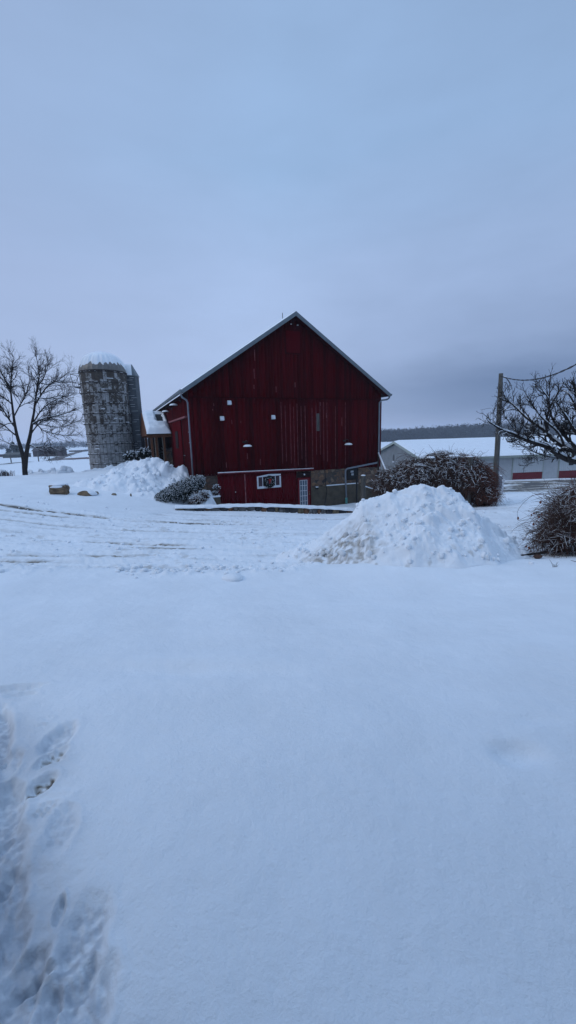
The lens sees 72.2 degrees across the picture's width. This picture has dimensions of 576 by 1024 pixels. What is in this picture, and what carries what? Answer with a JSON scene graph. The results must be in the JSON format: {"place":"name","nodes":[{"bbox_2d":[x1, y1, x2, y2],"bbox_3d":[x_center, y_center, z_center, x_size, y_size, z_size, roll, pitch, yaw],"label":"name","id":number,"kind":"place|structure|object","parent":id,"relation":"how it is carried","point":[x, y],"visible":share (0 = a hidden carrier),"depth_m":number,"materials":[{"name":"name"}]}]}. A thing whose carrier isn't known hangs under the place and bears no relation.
{"place":"outdoors","nodes":[
{"label":"outdoors","id":0,"kind":"place"},
{"bbox_2d":[46,452,79,460],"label":"farm road","id":1,"kind":"structure","parent":0,"point":[62,457],"depth_m":198.14,"materials":[{"name":"white snow"}]},
{"bbox_2d":[58,457,88,459],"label":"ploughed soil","id":2,"kind":"structure","parent":0,"point":[74,458],"depth_m":168.43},
{"bbox_2d":[175,503,354,513],"label":"garden wall","id":3,"kind":"structure","parent":0,"point":[299,509],"depth_m":21.69,"materials":[{"name":"grey stone"}]},
{"bbox_2d":[0,470,575,1023],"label":"snow ground","id":4,"kind":"structure","parent":0,"point":[314,792],"depth_m":1.91,"materials":[{"name":"white snow"}]},
{"bbox_2d":[0,470,14,475],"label":"grass stubble","id":5,"kind":"object","parent":4,"relation":"on","point":[5,472],"depth_m":30.36,"materials":[{"name":"plant"}]},
{"bbox_2d":[0,336,95,474],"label":"bare tree","id":6,"kind":"object","parent":4,"relation":"on","point":[23,453],"visible":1,"depth_m":29.82,"materials":[{"name":"brown plant"}]},
{"bbox_2d":[28,466,73,474],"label":"snow bank","id":7,"kind":"structure","parent":4,"relation":"on","point":[53,470],"depth_m":32.41,"materials":[{"name":"white snow"}]},
{"bbox_2d":[49,483,69,494],"bbox_3d":[-11.899,-1.192,20.608,0.883,0.659,0.585,-3,11,-8],"label":"cut log","id":8,"kind":"object","parent":4,"relation":"on","point":[59,488],"visible":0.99,"depth_m":20.39,"materials":[{"name":"brown wood"}]},
{"bbox_2d":[77,490,97,495],"bbox_3d":[-10.564,-0.950,20.777,0.993,0.370,0.615,-2,11,0],"label":"half buried log","id":9,"kind":"object","parent":4,"relation":"on","point":[87,493],"visible":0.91,"depth_m":20.58,"materials":[{"name":"brown wood"}]},
{"bbox_2d":[73,471,140,492],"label":"snow bank","id":10,"kind":"structure","parent":4,"relation":"on","point":[114,481],"depth_m":22.46,"materials":[{"name":"white snow"}]},
{"bbox_2d":[81,460,132,471],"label":"snow bank","id":11,"kind":"structure","parent":4,"relation":"on","point":[120,465],"depth_m":32.75,"materials":[{"name":"white snow"}]},
{"bbox_2d":[70,352,144,468],"bbox_3d":[-15.993,-8.441,34.951,5.084,10.761,3.927,-2,11,0],"label":"silo","id":12,"kind":"object","parent":4,"relation":"on","point":[109,386],"visible":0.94,"depth_m":33.62,"materials":[{"name":"weathered concrete"},{"name":"snow"},{"name":"galvanised steel"}]},
{"bbox_2d":[123,447,162,460],"bbox_3d":[-11.819,-4.536,33.649,4.012,2.014,2.575,-11,14,-41],"label":"clipped hedge","id":13,"kind":"object","parent":4,"relation":"on","point":[140,453],"visible":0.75,"depth_m":32.64,"materials":[{"name":"green plant"}]},
{"bbox_2d":[93,457,194,503],"bbox_3d":[-9.824,-1.984,24.861,9.271,2.802,7.080,-2,11,0],"label":"snow pile","id":14,"kind":"object","parent":4,"relation":"on","point":[155,475],"visible":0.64,"depth_m":23.88,"materials":[{"name":"white snow"}]},
{"bbox_2d":[149,474,206,503],"bbox_3d":[-6.250,-1.166,22.412,3.298,1.806,1.548,-6,12,-24],"label":"juniper bush","id":15,"kind":"object","parent":4,"relation":"on","point":[184,489],"visible":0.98,"depth_m":22.05,"materials":[{"name":"green plant"}]},
{"bbox_2d":[189,489,210,504],"bbox_3d":[-4.974,-0.756,22.335,1.358,1.030,0.970,-10,14,-38],"label":"shrub","id":16,"kind":"object","parent":4,"relation":"on","point":[199,497],"visible":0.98,"depth_m":22.15,"materials":[{"name":"green plant"}]},
{"bbox_2d":[192,490,216,504],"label":"snow bank","id":17,"kind":"structure","parent":4,"relation":"on","point":[210,500],"depth_m":22.61,"materials":[{"name":"white snow"}]},
{"bbox_2d":[211,494,220,504],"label":"planter block","id":18,"kind":"structure","parent":4,"relation":"on","point":[216,498],"depth_m":23.05,"materials":[{"name":"concrete"}]},
{"bbox_2d":[212,484,220,495],"bbox_3d":[-4.176,-0.972,23.201,0.573,1.375,0.566,-2,11,0],"label":"shrub","id":19,"kind":"object","parent":4,"relation":"on","point":[215,488],"visible":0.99,"depth_m":23.06,"materials":[{"name":"green plant"}]},
{"bbox_2d":[222,573,242,581],"bbox_3d":[-0.970,1.146,6.889,0.372,0.158,0.360,-2,11,0],"label":"snow clod","id":20,"kind":"object","parent":4,"relation":"on","point":[234,577],"visible":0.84,"depth_m":6.78,"materials":[{"name":"white snow"}]},
{"bbox_2d":[152,311,391,507],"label":"red barn","id":21,"kind":"structure","parent":4,"relation":"on","point":[291,403],"depth_m":24.80,"materials":[{"name":"red painted wood boards"},{"name":"stone"},{"name":"snow"}]},
{"bbox_2d":[141,410,172,464],"bbox_3d":[-10.872,-5.701,32.514,1.847,5.204,6.154,-6,12,-23],"label":"entry porch","id":22,"kind":"object","parent":21,"relation":"attached to","point":[155,429],"visible":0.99,"depth_m":30.43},
{"bbox_2d":[172,420,183,467],"bbox_3d":[-7.622,-4.455,27.332,0.083,3.564,3.766,-6,12,-23],"label":"sliding door","id":23,"kind":"structure","parent":21,"relation":"in","point":[177,434],"depth_m":26.96,"materials":[{"name":"red wood"}]},
{"bbox_2d":[182,418,191,476],"bbox_3d":[-6.209,-3.916,24.331,0.047,3.564,2.436,-6,12,-23],"label":"sliding door","id":24,"kind":"structure","parent":21,"relation":"in","point":[185,428],"depth_m":24.24,"materials":[{"name":"red wood"}]},
{"bbox_2d":[217,474,244,503],"bbox_3d":[-3.432,-1.062,24.185,1.650,2.659,0.066,-6,12,-23],"label":"sliding door","id":25,"kind":"structure","parent":21,"relation":"in","point":[232,491],"depth_m":24.11,"materials":[{"name":"red paint"}]},
{"bbox_2d":[263,475,274,487],"bbox_3d":[-1.160,-1.902,24.848,0.821,0.819,0.231,-6,12,-23],"label":"wreath","id":26,"kind":"object","parent":21,"relation":"attached to","point":[271,478],"visible":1,"depth_m":24.82,"materials":[{"name":"green plant"}]},
{"bbox_2d":[257,474,280,488],"bbox_3d":[-1.198,-1.957,24.971,1.609,0.882,0.050,-6,12,-23],"label":"window","id":27,"kind":"structure","parent":21,"relation":"in","point":[260,479],"depth_m":24.94,"materials":[{"name":"white paint"}]},
{"bbox_2d":[297,477,310,504],"bbox_3d":[1.061,-1.287,26.131,0.987,2.034,0.085,-6,12,-23],"label":"entry door","id":28,"kind":"structure","parent":21,"relation":"in","point":[303,483],"depth_m":26.09,"materials":[{"name":"white paint"}]},
{"bbox_2d":[347,468,357,479],"bbox_3d":[4.492,-2.678,27.509,0.902,0.857,0.069,-6,12,-23],"label":"basement window","id":29,"kind":"structure","parent":21,"relation":"in","point":[351,473],"depth_m":27.50,"materials":[{"name":"black glass"}]},
{"bbox_2d":[356,475,357,502],"bbox_3d":[4.615,-1.350,26.548,0.120,2.209,0.120,-6,12,-23],"label":"post","id":30,"kind":"object","parent":4,"relation":"on","point":[356,488],"visible":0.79,"depth_m":26.46,"materials":[{"name":"black metal"}]},
{"bbox_2d":[361,475,365,498],"bbox_3d":[4.685,-1.172,24.650,0.300,2.323,0.306,-6,12,-23],"label":"post","id":31,"kind":"object","parent":4,"relation":"on","point":[363,482],"visible":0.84,"depth_m":24.46,"materials":[{"name":"grey wood"}]},
{"bbox_2d":[377,452,385,495],"bbox_3d":[6.207,-2.105,26.156,0.110,3.540,3.216,-1,11,4],"label":"handrail","id":32,"kind":"object","parent":4,"relation":"on","point":[381,460],"visible":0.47,"depth_m":27.14,"materials":[{"name":"white metal"}]},
{"bbox_2d":[276,483,531,568],"bbox_3d":[2.313,0.440,8.773,6.402,2.119,3.940,-2,11,0],"label":"snow pile","id":33,"kind":"object","parent":4,"relation":"on","point":[424,525],"visible":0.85,"depth_m":7.99,"materials":[{"name":"white snow"}]},
{"bbox_2d":[367,445,506,506],"bbox_3d":[7.597,-1.857,20.454,7.098,3.353,3.815,-2,11,0],"label":"vine thicket","id":34,"kind":"object","parent":4,"relation":"on","point":[447,469],"visible":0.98,"depth_m":19.65,"materials":[{"name":"plant"}]},
{"bbox_2d":[476,363,575,471],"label":"bare tree","id":35,"kind":"object","parent":4,"relation":"on","point":[561,429],"visible":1,"depth_m":12.41,"materials":[{"name":"brown plant"}]},
{"bbox_2d":[533,554,541,558],"bbox_3d":[5.086,0.909,8.040,0.169,0.098,0.135,-2,11,0],"label":"leaf clump","id":36,"kind":"object","parent":4,"relation":"on","point":[537,556],"visible":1,"depth_m":8.00,"materials":[{"name":"brown plant"}]},
{"bbox_2d":[511,473,575,558],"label":"bramble bush","id":37,"kind":"object","parent":4,"relation":"on","point":[557,529],"visible":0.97,"depth_m":8.31,"materials":[{"name":"brown plant"}]},
{"bbox_2d":[521,548,575,555],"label":"fallen branch","id":38,"kind":"object","parent":4,"relation":"on","point":[544,552],"visible":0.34,"depth_m":8.35,"materials":[{"name":"brown wood"}]},
{"bbox_2d":[0,479,575,569],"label":"driveway","id":39,"kind":"structure","parent":0,"point":[95,552],"depth_m":12.38,"materials":[{"name":"white snow"}]},
{"bbox_2d":[0,495,559,577],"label":"snow crumbs","id":40,"kind":"object","parent":39,"relation":"on","point":[188,566],"visible":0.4,"depth_m":8.32,"materials":[{"name":"white snow"}]},
{"bbox_2d":[466,456,472,503],"bbox_3d":[9.039,-1.409,19.740,0.260,2.798,0.265,-6,12,-23],"label":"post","id":41,"kind":"object","parent":39,"relation":"on","point":[470,459],"visible":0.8,"depth_m":19.48,"materials":[{"name":"grey wood"}]},
{"bbox_2d":[493,373,511,492],"bbox_3d":[14.869,-5.181,27.545,0.889,8.588,0.338,2,11,16],"label":"utility pole","id":42,"kind":"object","parent":39,"relation":"on","point":[497,442],"visible":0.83,"depth_m":27.55,"materials":[{"name":"brown wood"}]},
{"bbox_2d":[501,364,575,380],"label":"overhead cable","id":43,"kind":"object","parent":42,"relation":"attached to","point":[570,367],"visible":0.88,"depth_m":18.66,"materials":[{"name":"black metal"}]},
{"bbox_2d":[0,441,575,478],"bbox_3d":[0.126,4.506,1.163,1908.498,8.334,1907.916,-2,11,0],"label":"farm fields","id":44,"kind":"structure","parent":0,"point":[75,465],"depth_m":140.14,"materials":[{"name":"white snow"}]},
{"bbox_2d":[9,442,14,451],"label":"evergreen tree","id":45,"kind":"object","parent":44,"relation":"on","point":[12,447],"visible":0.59,"depth_m":209.76,"materials":[{"name":"green plant"}]},
{"bbox_2d":[2,452,31,457],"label":"farm building","id":46,"kind":"structure","parent":44,"relation":"on","point":[15,455],"depth_m":202.63,"materials":[{"name":"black metal"}]},
{"bbox_2d":[0,439,87,448],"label":"distant wood","id":47,"kind":"object","parent":44,"relation":"on","point":[77,445],"visible":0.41,"depth_m":593.98,"materials":[{"name":"grey plant"}]},
{"bbox_2d":[32,447,66,456],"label":"farm building","id":48,"kind":"structure","parent":44,"relation":"on","point":[35,450],"depth_m":212.36,"materials":[{"name":"black metal"}]},
{"bbox_2d":[69,449,87,451],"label":"farm building","id":49,"kind":"structure","parent":44,"relation":"on","point":[77,450],"depth_m":305.96,"materials":[{"name":"white metal"}]},
{"bbox_2d":[379,435,575,479],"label":"long shed","id":50,"kind":"structure","parent":44,"relation":"on","point":[510,461],"depth_m":52.59,"materials":[{"name":"white metal"}]},
{"bbox_2d":[493,458,513,479],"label":"garage door","id":51,"kind":"structure","parent":50,"relation":"in","point":[506,464],"depth_m":51.46,"materials":[{"name":"white metal"}]},
{"bbox_2d":[542,457,559,478],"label":"garage door","id":52,"kind":"structure","parent":50,"relation":"in","point":[550,469],"depth_m":52.30,"materials":[{"name":"white metal"}]},
{"bbox_2d":[381,417,575,441],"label":"distant wood","id":53,"kind":"object","parent":44,"relation":"on","point":[458,431],"visible":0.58,"depth_m":344.53,"materials":[{"name":"grey plant"}]},
{"bbox_2d":[0,0,575,447],"label":"sky","id":54,"kind":"structure","parent":0,"point":[179,178],"materials":[{"name":"blue"}]}
]}

